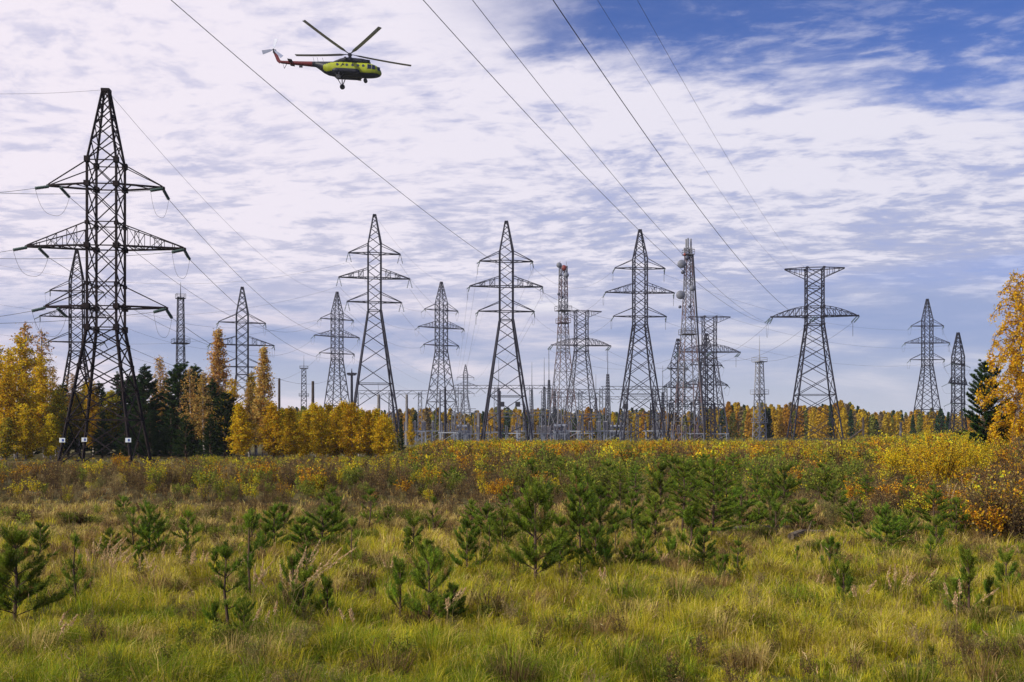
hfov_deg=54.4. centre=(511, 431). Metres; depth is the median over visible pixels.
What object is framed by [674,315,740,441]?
lattice pylon
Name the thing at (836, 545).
young pine
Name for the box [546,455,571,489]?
young pine
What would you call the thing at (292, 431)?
birch tree
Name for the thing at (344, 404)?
birch tree
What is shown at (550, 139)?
overhead wire
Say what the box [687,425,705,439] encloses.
disconnector switch
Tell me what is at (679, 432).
disconnector switch
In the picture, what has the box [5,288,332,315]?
overhead wire
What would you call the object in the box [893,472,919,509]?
young pine
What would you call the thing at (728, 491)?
young pine
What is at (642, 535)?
young pine
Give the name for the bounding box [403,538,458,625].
young pine
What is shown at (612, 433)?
power transformer
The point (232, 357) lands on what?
overhead wire
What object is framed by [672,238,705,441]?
telecom mast
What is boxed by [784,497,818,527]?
young pine
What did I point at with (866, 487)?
young pine
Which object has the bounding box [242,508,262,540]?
young pine
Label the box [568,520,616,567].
young pine
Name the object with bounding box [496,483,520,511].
young pine
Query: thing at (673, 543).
young pine
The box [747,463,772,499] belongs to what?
young pine
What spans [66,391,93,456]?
birch tree
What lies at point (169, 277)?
overhead wire
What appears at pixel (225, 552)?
young pine
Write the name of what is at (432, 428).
disconnector switch
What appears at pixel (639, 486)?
young pine
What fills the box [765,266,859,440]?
lattice pylon
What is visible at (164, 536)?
young pine
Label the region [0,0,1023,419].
sky
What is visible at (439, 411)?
utility pole
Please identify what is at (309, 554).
young pine
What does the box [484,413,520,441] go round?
busbar gantry
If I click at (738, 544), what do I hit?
young pine
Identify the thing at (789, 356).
overhead wire
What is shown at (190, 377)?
birch tree
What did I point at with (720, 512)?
young pine
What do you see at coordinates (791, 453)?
shrub
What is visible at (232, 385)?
birch tree
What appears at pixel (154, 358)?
overhead wire
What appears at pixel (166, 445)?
conifer tree
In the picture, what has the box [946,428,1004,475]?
shrub
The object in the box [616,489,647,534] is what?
young pine
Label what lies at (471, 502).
young pine
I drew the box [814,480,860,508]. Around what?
young pine
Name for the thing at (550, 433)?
disconnector switch
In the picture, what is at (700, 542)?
young pine
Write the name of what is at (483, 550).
young pine
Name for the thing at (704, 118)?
overhead wire
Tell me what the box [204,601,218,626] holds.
young pine
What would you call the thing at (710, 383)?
lattice pylon
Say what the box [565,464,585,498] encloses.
young pine
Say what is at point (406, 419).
utility pole
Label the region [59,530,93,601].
young pine
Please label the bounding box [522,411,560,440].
busbar gantry
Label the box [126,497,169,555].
young pine
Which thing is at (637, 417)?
busbar gantry
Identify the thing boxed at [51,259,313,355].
overhead wire
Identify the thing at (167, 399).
conifer tree
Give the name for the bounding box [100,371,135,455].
conifer tree
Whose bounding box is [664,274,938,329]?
overhead wire
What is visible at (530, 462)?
young pine
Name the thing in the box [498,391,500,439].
utility pole
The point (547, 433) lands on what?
disconnector switch
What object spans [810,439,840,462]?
shrub
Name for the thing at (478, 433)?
disconnector switch
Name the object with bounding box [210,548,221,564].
young pine
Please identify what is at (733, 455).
young pine
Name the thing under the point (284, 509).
young pine
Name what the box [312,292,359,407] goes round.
lattice pylon
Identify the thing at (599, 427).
disconnector switch
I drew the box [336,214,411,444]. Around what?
lattice pylon
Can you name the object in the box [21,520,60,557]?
young pine
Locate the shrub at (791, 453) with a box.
[779,437,811,475]
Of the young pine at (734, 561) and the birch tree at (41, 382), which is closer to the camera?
the young pine at (734, 561)
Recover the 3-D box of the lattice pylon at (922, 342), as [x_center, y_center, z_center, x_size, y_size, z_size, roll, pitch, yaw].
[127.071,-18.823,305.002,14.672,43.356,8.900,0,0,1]
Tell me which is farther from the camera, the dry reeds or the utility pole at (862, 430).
the utility pole at (862, 430)
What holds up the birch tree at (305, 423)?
on the ground at (294, 501)
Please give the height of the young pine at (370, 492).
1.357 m
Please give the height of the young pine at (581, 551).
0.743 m
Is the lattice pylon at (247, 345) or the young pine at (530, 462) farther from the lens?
the lattice pylon at (247, 345)
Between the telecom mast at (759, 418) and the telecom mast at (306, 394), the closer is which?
the telecom mast at (759, 418)
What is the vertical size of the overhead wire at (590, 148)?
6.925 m
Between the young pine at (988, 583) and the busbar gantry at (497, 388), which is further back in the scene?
the busbar gantry at (497, 388)
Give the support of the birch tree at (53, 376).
on the ground at (294, 501)
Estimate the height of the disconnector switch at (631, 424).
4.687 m
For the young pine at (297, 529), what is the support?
on the ground at (294, 501)
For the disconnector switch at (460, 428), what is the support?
on the ground at (294, 501)
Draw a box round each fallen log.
[717,519,787,533]
[788,521,824,539]
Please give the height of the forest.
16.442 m
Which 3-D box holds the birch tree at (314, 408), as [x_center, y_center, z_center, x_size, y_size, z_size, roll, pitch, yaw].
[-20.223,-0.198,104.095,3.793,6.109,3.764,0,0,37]
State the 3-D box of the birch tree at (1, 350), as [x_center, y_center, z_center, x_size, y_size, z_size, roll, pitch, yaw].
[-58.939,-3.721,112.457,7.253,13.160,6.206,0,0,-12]
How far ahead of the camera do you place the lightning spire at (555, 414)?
265.93 m
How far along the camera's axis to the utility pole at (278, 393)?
179.82 m
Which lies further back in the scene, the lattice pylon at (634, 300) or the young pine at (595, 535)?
the lattice pylon at (634, 300)
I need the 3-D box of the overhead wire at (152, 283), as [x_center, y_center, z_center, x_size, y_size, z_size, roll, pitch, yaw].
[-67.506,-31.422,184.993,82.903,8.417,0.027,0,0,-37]
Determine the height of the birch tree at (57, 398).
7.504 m
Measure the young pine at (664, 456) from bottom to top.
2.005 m
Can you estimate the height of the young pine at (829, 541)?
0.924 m
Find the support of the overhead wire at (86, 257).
attached to the lattice pylon at (97, 250)
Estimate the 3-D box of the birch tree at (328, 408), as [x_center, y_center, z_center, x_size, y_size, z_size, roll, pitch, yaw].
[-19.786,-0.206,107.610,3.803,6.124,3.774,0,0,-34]
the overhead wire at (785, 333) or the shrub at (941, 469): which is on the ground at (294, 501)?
the shrub at (941, 469)
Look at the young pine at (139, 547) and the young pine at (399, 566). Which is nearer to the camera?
the young pine at (399, 566)
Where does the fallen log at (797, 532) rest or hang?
on the ground at (294, 501)
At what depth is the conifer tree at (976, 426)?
73.72 m
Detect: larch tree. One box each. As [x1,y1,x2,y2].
[203,326,231,453]
[244,380,256,456]
[247,344,276,455]
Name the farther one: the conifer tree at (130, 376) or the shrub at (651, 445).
the conifer tree at (130, 376)
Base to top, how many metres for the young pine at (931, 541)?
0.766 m
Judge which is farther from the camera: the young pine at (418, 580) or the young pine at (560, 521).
the young pine at (560, 521)
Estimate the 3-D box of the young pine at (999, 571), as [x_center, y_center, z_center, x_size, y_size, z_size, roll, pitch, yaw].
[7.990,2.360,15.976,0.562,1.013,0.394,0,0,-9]
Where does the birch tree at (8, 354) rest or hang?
on the ground at (294, 501)
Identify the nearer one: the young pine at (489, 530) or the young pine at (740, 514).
the young pine at (489, 530)
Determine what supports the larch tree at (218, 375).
on the ground at (294, 501)
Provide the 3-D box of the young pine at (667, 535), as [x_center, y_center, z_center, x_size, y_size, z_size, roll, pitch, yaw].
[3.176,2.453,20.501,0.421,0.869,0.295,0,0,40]
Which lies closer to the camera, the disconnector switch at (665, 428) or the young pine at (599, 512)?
the young pine at (599, 512)
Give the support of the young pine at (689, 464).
on the ground at (294, 501)
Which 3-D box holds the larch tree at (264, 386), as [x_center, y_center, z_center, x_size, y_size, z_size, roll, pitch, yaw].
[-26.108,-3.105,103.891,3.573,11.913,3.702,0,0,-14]
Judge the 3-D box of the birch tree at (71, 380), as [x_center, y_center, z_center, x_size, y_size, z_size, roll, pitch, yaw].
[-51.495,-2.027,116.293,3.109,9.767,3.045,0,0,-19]
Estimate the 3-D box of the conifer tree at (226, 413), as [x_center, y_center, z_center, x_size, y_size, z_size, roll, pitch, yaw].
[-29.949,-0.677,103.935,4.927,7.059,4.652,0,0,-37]
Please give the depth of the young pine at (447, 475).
44.38 m
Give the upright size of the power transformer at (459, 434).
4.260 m
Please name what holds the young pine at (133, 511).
on the ground at (294, 501)
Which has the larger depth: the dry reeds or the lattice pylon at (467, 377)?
the lattice pylon at (467, 377)
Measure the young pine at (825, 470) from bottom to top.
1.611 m
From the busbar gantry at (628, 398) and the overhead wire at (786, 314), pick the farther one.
the busbar gantry at (628, 398)
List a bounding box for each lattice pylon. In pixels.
[13,88,190,464]
[35,250,114,400]
[207,287,274,403]
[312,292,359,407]
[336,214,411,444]
[415,282,464,440]
[454,364,477,414]
[467,221,542,441]
[548,310,610,440]
[602,229,674,440]
[659,339,694,440]
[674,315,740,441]
[680,333,729,440]
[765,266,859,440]
[902,299,949,433]
[942,332,970,432]
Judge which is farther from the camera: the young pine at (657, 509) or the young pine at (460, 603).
the young pine at (657, 509)
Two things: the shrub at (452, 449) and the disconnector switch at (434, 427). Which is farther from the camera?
the disconnector switch at (434, 427)
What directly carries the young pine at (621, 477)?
on the ground at (294, 501)
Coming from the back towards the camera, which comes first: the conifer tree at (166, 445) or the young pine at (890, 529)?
the conifer tree at (166, 445)
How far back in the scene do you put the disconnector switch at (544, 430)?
213.82 m
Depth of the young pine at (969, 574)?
14.63 m
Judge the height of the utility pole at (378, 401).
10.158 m
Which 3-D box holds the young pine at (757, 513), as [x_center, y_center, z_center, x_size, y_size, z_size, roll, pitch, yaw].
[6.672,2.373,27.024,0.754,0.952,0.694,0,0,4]
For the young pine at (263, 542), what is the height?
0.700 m
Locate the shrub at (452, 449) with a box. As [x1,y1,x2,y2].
[432,444,457,454]
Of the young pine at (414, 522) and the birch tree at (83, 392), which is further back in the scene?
the birch tree at (83, 392)
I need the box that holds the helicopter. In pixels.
[262,20,410,89]
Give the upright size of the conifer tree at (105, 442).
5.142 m
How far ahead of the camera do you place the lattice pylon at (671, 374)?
274.69 m
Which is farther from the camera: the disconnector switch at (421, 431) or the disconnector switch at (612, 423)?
the disconnector switch at (612, 423)
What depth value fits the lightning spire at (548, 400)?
261.79 m
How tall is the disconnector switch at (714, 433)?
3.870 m
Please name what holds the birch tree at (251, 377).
on the ground at (294, 501)
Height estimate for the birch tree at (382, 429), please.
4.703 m
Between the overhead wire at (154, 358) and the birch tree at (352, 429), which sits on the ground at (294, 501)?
the birch tree at (352, 429)
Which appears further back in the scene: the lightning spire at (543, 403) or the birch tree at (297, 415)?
the lightning spire at (543, 403)
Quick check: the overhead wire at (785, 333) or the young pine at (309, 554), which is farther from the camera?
the overhead wire at (785, 333)
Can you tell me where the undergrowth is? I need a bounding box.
[0,429,1023,681]
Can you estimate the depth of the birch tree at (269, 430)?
98.62 m
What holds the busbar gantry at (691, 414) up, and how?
on the ground at (294, 501)
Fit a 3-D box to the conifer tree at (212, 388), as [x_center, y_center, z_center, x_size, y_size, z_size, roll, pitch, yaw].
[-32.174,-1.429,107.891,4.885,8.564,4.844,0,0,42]
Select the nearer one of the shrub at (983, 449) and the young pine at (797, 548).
the young pine at (797, 548)
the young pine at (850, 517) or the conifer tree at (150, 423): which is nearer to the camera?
the young pine at (850, 517)
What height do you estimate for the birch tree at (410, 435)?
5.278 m
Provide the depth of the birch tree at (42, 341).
118.22 m
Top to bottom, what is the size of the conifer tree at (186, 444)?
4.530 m
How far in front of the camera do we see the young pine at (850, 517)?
25.09 m
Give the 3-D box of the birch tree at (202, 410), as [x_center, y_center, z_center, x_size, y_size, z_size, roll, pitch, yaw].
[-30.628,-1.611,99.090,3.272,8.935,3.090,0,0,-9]
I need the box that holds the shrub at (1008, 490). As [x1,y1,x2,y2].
[997,477,1023,529]
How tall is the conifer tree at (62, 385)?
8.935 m
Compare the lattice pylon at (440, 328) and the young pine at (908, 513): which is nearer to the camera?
the young pine at (908, 513)
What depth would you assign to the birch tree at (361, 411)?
107.87 m
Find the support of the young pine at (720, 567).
on the ground at (294, 501)
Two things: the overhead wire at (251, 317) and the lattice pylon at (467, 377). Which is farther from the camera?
the lattice pylon at (467, 377)
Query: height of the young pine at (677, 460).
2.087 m
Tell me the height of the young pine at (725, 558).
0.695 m
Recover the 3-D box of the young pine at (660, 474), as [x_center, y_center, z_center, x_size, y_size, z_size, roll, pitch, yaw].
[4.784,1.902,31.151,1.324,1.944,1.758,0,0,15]
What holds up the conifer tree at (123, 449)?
on the ground at (294, 501)
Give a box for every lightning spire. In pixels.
[496,371,499,438]
[529,389,534,439]
[542,376,546,439]
[546,380,551,439]
[552,376,556,439]
[604,358,611,437]
[660,378,665,439]
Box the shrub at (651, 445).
[641,438,669,451]
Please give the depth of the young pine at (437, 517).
26.05 m
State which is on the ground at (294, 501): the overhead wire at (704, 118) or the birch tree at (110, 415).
the birch tree at (110, 415)
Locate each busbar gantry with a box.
[354,390,464,441]
[451,408,477,438]
[455,385,553,439]
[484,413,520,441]
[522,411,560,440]
[540,389,610,440]
[563,396,704,438]
[565,414,600,441]
[598,386,667,439]
[619,412,659,440]
[649,400,716,441]
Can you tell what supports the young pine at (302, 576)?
on the ground at (294, 501)
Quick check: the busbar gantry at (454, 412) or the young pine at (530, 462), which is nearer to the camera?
the young pine at (530, 462)
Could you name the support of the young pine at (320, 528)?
on the ground at (294, 501)
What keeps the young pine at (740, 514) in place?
on the ground at (294, 501)
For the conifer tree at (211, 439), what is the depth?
97.75 m
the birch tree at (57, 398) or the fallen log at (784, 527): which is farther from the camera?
the birch tree at (57, 398)
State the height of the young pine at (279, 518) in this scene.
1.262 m
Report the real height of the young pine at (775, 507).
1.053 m
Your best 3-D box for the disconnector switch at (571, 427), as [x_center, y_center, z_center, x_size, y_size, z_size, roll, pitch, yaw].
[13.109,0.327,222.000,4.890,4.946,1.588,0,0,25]
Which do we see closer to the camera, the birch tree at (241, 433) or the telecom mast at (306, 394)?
the birch tree at (241, 433)
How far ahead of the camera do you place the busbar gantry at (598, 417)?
239.66 m
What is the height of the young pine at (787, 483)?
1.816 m
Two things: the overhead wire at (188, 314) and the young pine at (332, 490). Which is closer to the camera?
the young pine at (332, 490)
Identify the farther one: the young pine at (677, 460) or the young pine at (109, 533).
the young pine at (677, 460)
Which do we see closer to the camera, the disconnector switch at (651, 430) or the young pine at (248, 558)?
the young pine at (248, 558)
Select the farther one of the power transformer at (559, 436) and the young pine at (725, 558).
the power transformer at (559, 436)
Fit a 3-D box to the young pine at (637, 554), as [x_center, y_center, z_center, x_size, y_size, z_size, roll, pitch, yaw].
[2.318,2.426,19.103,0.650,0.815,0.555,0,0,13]
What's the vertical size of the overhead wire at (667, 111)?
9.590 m
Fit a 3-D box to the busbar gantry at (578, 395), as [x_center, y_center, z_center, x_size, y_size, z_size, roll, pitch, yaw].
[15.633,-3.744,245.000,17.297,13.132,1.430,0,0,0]
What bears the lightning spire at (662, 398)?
on the ground at (294, 501)
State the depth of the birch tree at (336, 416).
98.62 m
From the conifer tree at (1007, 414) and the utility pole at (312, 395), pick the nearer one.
the conifer tree at (1007, 414)
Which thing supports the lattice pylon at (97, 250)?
on the ground at (294, 501)
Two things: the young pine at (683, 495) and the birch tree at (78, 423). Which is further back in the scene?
the birch tree at (78, 423)
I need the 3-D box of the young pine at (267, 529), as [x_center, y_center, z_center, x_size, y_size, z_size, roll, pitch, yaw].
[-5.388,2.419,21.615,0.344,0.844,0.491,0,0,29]
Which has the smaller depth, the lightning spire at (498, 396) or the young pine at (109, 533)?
the young pine at (109, 533)
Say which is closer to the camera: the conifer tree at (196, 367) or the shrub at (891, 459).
the shrub at (891, 459)
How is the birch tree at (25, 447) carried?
on the ground at (294, 501)
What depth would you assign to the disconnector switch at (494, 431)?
235.45 m
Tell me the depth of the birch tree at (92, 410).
111.71 m
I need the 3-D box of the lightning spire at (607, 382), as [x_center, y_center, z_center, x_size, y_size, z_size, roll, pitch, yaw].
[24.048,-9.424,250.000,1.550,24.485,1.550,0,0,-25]
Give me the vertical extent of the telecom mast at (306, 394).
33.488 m
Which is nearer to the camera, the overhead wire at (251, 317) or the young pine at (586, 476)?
the young pine at (586, 476)
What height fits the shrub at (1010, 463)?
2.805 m
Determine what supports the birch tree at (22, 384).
on the ground at (294, 501)
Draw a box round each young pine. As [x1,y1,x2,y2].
[0,524,78,621]
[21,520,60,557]
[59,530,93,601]
[91,526,133,556]
[112,494,134,512]
[123,504,143,550]
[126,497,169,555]
[132,543,144,572]
[150,516,170,540]
[169,507,202,556]
[200,540,246,628]
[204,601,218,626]
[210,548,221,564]
[228,597,256,633]
[229,516,239,538]
[236,509,264,598]
[241,543,257,567]
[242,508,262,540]
[243,503,297,544]
[251,532,272,551]
[258,524,273,545]
[277,503,294,531]
[278,553,304,594]
[281,515,327,548]
[285,542,324,573]
[288,564,322,621]
[289,503,350,543]
[312,573,337,617]
[317,492,347,529]
[318,485,343,506]
[342,516,360,563]
[359,486,380,528]
[378,506,395,527]
[384,555,409,617]
[402,515,424,551]
[402,537,412,555]
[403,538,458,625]
[415,538,443,569]
[425,495,445,530]
[432,582,479,621]
[437,465,465,490]
[447,516,487,569]
[457,501,509,535]
[458,497,483,526]
[475,541,492,563]
[481,507,520,547]
[481,516,496,551]
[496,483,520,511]
[502,471,567,581]
[514,458,547,485]
[541,513,581,569]
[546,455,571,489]
[562,483,609,548]
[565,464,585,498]
[566,471,605,511]
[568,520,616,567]
[573,546,585,580]
[578,479,633,537]
[589,536,612,567]
[596,459,617,490]
[600,463,642,508]
[609,522,621,553]
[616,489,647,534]
[619,537,647,568]
[627,461,646,505]
[631,523,659,567]
[639,492,680,538]
[643,462,680,514]
[647,449,669,481]
[656,530,672,556]
[661,453,698,495]
[662,457,707,530]
[664,451,753,537]
[668,534,681,560]
[674,501,705,547]
[675,456,705,503]
[679,525,729,570]
[693,449,718,495]
[712,553,723,578]
[714,455,745,506]
[715,484,768,524]
[717,553,730,578]
[719,449,746,478]
[726,537,746,575]
[731,555,744,574]
[745,501,769,527]
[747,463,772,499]
[757,486,790,521]
[763,461,806,499]
[767,502,785,532]
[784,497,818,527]
[794,545,800,559]
[804,462,833,497]
[814,480,860,508]
[818,535,838,573]
[828,501,870,533]
[833,558,852,600]
[834,541,839,557]
[853,472,875,497]
[858,503,913,541]
[882,534,898,549]
[890,507,928,537]
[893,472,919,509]
[907,481,959,533]
[924,538,935,562]
[926,515,946,547]
[941,496,971,533]
[943,575,966,619]
[946,544,983,620]
[974,576,993,606]
[992,547,1021,600]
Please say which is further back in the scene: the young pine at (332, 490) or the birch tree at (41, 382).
the birch tree at (41, 382)
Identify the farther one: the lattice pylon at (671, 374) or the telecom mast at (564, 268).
the lattice pylon at (671, 374)
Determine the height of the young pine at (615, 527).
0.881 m
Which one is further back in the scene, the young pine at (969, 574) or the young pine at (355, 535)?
the young pine at (355, 535)
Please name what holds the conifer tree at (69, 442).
on the ground at (294, 501)
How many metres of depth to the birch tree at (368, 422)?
98.70 m
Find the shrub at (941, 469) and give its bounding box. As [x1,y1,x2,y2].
[891,424,973,487]
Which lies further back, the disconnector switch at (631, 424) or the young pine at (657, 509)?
the disconnector switch at (631, 424)
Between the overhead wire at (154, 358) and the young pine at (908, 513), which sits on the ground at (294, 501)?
the young pine at (908, 513)
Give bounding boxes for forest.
[39,400,1022,439]
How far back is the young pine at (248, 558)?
15.61 m
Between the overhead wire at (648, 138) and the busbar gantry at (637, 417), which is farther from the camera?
the busbar gantry at (637, 417)
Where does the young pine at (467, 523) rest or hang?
on the ground at (294, 501)
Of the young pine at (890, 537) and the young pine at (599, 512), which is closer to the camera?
the young pine at (890, 537)
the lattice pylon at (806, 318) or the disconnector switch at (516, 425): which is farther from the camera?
the disconnector switch at (516, 425)
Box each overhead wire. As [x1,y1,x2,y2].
[0,252,170,258]
[0,262,347,283]
[0,312,152,323]
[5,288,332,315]
[6,311,345,343]
[7,190,150,193]
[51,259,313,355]
[67,317,311,382]
[72,199,319,331]
[115,100,309,287]
[169,200,349,333]
[171,0,608,318]
[172,318,350,383]
[190,260,359,357]
[423,0,763,322]
[472,0,767,322]
[553,0,810,321]
[598,1,780,265]
[637,0,803,266]
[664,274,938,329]
[678,326,940,365]
[681,301,946,347]
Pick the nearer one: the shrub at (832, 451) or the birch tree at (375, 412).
the shrub at (832, 451)
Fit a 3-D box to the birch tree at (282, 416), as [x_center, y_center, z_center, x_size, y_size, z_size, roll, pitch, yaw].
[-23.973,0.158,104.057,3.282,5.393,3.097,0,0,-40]
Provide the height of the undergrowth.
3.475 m
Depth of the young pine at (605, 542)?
18.75 m
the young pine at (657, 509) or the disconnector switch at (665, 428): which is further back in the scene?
the disconnector switch at (665, 428)
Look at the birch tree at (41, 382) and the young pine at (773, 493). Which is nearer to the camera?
the young pine at (773, 493)
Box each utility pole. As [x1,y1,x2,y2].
[278,378,279,408]
[311,381,313,410]
[377,394,379,411]
[405,394,407,444]
[439,391,440,440]
[444,387,445,439]
[478,413,479,440]
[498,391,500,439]
[848,417,864,438]
[899,422,901,437]
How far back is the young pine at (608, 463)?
44.34 m
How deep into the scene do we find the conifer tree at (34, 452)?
107.64 m
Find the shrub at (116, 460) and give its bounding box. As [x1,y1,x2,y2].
[110,451,129,465]
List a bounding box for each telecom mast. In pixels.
[171,282,189,379]
[300,368,308,407]
[547,262,578,439]
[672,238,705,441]
[750,335,767,440]
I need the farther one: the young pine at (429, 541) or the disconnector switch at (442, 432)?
the disconnector switch at (442, 432)
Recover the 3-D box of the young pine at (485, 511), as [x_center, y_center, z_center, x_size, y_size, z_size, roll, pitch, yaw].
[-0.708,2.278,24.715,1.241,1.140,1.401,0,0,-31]
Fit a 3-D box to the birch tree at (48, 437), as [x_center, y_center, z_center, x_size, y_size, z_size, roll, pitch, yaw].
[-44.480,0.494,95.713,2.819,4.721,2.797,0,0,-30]
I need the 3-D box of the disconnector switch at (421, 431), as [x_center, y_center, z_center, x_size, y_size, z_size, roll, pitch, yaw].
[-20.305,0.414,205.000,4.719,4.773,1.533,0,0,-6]
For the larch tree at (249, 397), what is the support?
on the ground at (294, 501)
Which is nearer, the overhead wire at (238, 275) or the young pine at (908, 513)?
the young pine at (908, 513)
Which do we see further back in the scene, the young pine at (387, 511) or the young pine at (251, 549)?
the young pine at (387, 511)
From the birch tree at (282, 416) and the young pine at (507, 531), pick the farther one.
the birch tree at (282, 416)
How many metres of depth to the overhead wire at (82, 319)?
81.78 m
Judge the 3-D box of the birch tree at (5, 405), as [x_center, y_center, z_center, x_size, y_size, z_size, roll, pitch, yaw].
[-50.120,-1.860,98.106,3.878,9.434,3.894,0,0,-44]
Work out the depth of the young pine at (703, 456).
43.12 m
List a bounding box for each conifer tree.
[18,425,41,454]
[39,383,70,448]
[55,408,88,456]
[80,381,107,451]
[89,409,116,457]
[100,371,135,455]
[112,364,166,449]
[114,378,146,444]
[114,422,135,457]
[118,374,148,441]
[123,405,157,457]
[133,413,162,455]
[147,361,201,455]
[155,377,176,452]
[156,407,183,457]
[170,415,200,458]
[176,363,211,452]
[194,378,230,452]
[194,417,222,456]
[201,391,249,457]
[397,418,405,450]
[954,359,1020,446]
[1002,396,1021,439]
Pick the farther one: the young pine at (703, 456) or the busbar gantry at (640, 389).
the busbar gantry at (640, 389)
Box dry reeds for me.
[0,462,1023,681]
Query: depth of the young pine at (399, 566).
14.77 m
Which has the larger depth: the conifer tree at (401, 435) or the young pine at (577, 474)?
the conifer tree at (401, 435)
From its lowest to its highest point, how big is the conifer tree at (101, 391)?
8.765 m
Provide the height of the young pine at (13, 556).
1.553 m
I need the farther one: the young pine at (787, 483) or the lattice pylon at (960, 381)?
the lattice pylon at (960, 381)
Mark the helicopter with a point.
(349, 67)
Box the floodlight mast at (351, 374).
[347,369,356,403]
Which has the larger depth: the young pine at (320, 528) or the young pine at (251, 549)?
the young pine at (320, 528)
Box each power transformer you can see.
[455,425,470,440]
[552,424,569,440]
[610,425,624,440]
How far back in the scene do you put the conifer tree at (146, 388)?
109.44 m
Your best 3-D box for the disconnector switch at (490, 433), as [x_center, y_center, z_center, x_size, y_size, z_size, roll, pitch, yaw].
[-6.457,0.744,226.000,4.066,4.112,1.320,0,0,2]
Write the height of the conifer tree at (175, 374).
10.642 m
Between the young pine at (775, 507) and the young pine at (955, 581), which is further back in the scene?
the young pine at (775, 507)
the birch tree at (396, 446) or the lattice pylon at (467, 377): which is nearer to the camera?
the birch tree at (396, 446)
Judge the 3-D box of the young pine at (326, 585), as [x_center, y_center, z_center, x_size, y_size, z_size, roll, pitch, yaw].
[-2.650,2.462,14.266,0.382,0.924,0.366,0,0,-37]
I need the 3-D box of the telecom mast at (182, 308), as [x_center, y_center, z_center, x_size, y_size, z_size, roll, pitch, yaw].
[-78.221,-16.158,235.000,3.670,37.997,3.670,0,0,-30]
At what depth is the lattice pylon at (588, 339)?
256.50 m
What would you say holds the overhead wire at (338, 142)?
attached to the lattice pylon at (634, 300)
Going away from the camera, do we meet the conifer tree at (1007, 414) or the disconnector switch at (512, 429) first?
the conifer tree at (1007, 414)
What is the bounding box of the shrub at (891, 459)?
[869,439,931,474]
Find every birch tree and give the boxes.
[0,333,48,458]
[0,345,7,404]
[0,365,20,459]
[0,417,19,459]
[1,347,18,454]
[9,321,47,415]
[10,408,42,459]
[27,352,68,456]
[28,327,60,454]
[34,413,64,459]
[41,386,72,455]
[46,366,61,455]
[64,373,80,407]
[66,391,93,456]
[76,381,92,444]
[81,380,101,455]
[93,390,122,455]
[147,355,173,455]
[176,367,201,456]
[187,370,220,456]
[214,376,258,456]
[223,402,260,459]
[240,370,261,454]
[258,400,286,458]
[274,406,310,457]
[276,408,286,456]
[294,411,302,453]
[296,408,316,456]
[306,407,336,457]
[308,400,320,456]
[320,405,350,458]
[323,401,334,454]
[334,398,360,456]
[335,401,370,457]
[356,406,366,456]
[357,409,380,457]
[364,407,390,456]
[369,413,395,457]
[387,418,400,453]
[406,416,415,445]
[974,268,1023,446]
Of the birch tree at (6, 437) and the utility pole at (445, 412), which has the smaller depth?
the birch tree at (6, 437)
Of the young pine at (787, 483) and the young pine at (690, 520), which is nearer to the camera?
the young pine at (690, 520)
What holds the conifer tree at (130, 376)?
on the ground at (294, 501)
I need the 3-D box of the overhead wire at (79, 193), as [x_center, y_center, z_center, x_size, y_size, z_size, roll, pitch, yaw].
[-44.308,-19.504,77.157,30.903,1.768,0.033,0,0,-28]
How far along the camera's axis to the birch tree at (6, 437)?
93.89 m
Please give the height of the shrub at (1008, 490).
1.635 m
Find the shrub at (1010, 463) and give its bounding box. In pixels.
[974,436,1023,485]
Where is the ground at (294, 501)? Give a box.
[0,437,1023,681]
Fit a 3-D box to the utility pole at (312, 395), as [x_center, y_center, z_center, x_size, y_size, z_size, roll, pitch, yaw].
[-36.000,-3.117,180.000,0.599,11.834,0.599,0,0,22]
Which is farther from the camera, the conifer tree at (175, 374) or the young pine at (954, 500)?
the conifer tree at (175, 374)
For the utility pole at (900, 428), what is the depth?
199.78 m
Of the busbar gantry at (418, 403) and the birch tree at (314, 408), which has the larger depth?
the busbar gantry at (418, 403)
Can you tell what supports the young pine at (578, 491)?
on the ground at (294, 501)
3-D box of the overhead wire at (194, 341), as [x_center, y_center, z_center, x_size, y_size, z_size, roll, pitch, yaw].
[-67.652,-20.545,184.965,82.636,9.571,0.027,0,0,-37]
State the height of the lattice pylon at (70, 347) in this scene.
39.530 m
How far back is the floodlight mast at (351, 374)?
249.78 m
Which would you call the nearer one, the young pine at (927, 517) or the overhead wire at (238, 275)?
the young pine at (927, 517)
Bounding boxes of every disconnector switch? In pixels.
[403,421,424,441]
[414,422,435,442]
[424,421,442,441]
[438,423,458,440]
[450,424,469,440]
[462,426,480,440]
[476,425,492,439]
[486,425,502,439]
[504,425,521,440]
[515,423,533,441]
[528,425,546,442]
[540,427,553,440]
[548,425,566,440]
[561,421,581,439]
[580,426,594,439]
[587,421,609,440]
[601,421,622,438]
[615,423,632,440]
[643,421,665,440]
[655,421,675,438]
[671,426,686,441]
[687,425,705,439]
[712,426,728,439]
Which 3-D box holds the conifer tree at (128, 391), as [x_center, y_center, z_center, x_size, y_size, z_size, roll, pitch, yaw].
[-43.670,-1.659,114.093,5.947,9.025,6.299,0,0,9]
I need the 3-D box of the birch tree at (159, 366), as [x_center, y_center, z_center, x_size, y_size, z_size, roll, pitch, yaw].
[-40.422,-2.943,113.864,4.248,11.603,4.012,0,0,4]
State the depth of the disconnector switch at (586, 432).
235.53 m
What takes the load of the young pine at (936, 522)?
on the ground at (294, 501)
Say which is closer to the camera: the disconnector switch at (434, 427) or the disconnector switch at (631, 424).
the disconnector switch at (434, 427)
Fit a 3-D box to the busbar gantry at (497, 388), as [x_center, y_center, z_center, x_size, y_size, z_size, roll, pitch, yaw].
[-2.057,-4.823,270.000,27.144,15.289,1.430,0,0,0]
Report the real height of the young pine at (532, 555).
2.228 m

